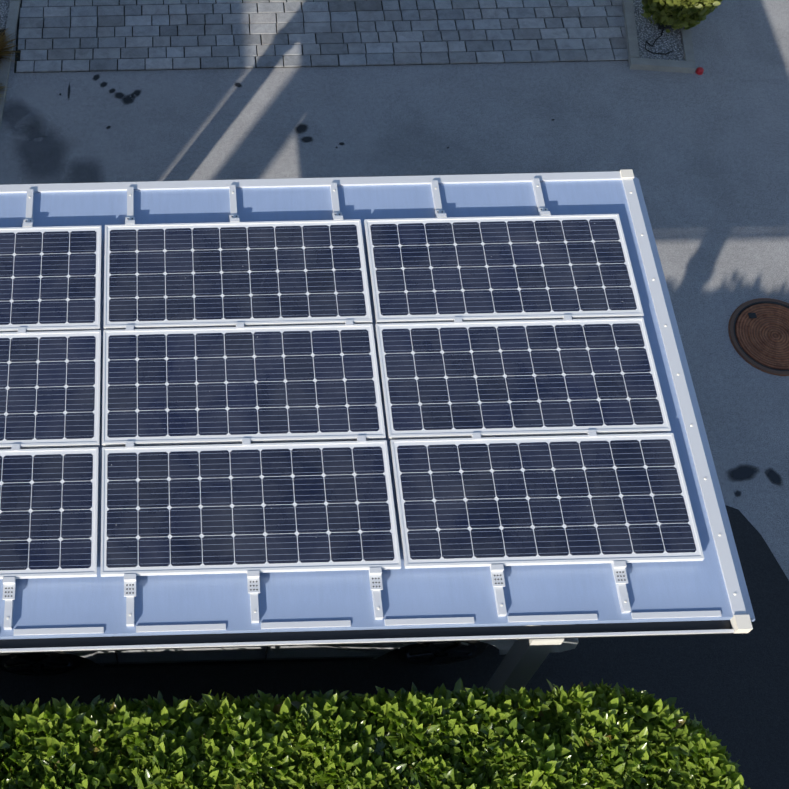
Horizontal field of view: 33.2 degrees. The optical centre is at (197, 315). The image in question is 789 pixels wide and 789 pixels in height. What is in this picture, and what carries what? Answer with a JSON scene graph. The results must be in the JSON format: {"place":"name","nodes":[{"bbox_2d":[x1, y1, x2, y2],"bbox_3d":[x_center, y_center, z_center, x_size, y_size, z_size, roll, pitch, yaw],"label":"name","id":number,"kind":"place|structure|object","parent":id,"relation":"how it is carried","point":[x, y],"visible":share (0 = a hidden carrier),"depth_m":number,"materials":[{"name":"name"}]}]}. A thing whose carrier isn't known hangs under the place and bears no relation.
{"place":"outdoors","nodes":[
{"label":"outdoors","id":0,"kind":"place"},
{"bbox_2d":[14,0,628,72],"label":"pavement paver blocks","id":1,"kind":"structure","parent":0,"point":[87,35],"depth_m":12.36,"materials":[{"name":"concrete"}]},
{"bbox_2d":[0,0,788,579],"bbox_3d":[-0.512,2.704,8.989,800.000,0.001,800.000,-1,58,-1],"label":"asphalt ground","id":2,"kind":"structure","parent":0,"point":[704,156],"depth_m":11.70,"materials":[{"name":"grey asphalt"}]},
{"bbox_2d":[0,0,684,60],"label":"gravel bed","id":3,"kind":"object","parent":2,"relation":"on","point":[650,33],"depth_m":12.31,"materials":[{"name":"grey gravel"}]},
{"bbox_2d":[0,27,21,100],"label":"dry grass tufts","id":4,"kind":"object","parent":3,"relation":"on","point":[2,46],"visible":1,"depth_m":12.13,"materials":[{"name":"plant"}]},
{"bbox_2d":[645,23,673,54],"bbox_3d":[4.349,-2.632,12.203,0.269,0.174,0.336,-1,58,-1],"label":"garden spotlight","id":5,"kind":"object","parent":3,"relation":"on","point":[662,27],"visible":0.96,"depth_m":12.22,"materials":[{"name":"black plastic"}]},
{"bbox_2d":[641,0,722,32],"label":"thuja bush","id":6,"kind":"object","parent":3,"relation":"on","point":[689,16],"depth_m":12.05,"materials":[{"name":"green plant"}]},
{"bbox_2d":[0,0,695,127],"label":"kerb","id":7,"kind":"structure","parent":2,"relation":"on","point":[636,62],"depth_m":12.16,"materials":[{"name":"concrete"}]},
{"bbox_2d":[4,75,781,496],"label":"pavement stains","id":8,"kind":"object","parent":2,"relation":"on","point":[742,473],"depth_m":11.65,"materials":[{"name":"black liquid"}]},
{"bbox_2d":[695,67,703,74],"bbox_3d":[4.698,-2.292,12.108,0.070,0.050,0.068,-1,58,-1],"label":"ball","id":9,"kind":"object","parent":2,"relation":"on","point":[699,71],"visible":1,"depth_m":12.09,"materials":[{"name":"red plastic"}]},
{"bbox_2d":[728,298,788,375],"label":"manhole cover","id":10,"kind":"object","parent":2,"relation":"on","point":[758,330],"visible":1,"depth_m":10.58,"materials":[{"name":"metal"}]},
{"bbox_2d":[0,505,788,788],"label":"asphalt ground","id":11,"kind":"structure","parent":0,"point":[731,691],"depth_m":9.09,"materials":[{"name":"black asphalt"}]},
{"bbox_2d":[0,624,577,675],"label":"car","id":12,"kind":"object","parent":11,"relation":"on","point":[54,663],"visible":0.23,"depth_m":8.77,"materials":[{"name":"grey paint"}]},
{"bbox_2d":[0,169,754,693],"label":"carport","id":13,"kind":"object","parent":11,"relation":"on","point":[550,607],"visible":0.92,"depth_m":6.94,"materials":[{"name":"white"}]},
{"bbox_2d":[0,214,703,578],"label":"solar panels","id":14,"kind":"object","parent":13,"relation":"on","point":[294,358],"visible":0.98,"depth_m":7.43,"materials":[{"name":"blue glass"}]},
{"bbox_3d":[-0.418,5.876,5.803,6.290,2.010,7.235,-1,58,-1],"label":"hedge","id":15,"kind":"object","parent":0,"visible":0},
{"bbox_2d":[0,677,749,788],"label":"hedge","id":16,"kind":"object","parent":15,"relation":"on","point":[685,771],"visible":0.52,"depth_m":6.65,"materials":[{"name":"green plant"}]}
]}

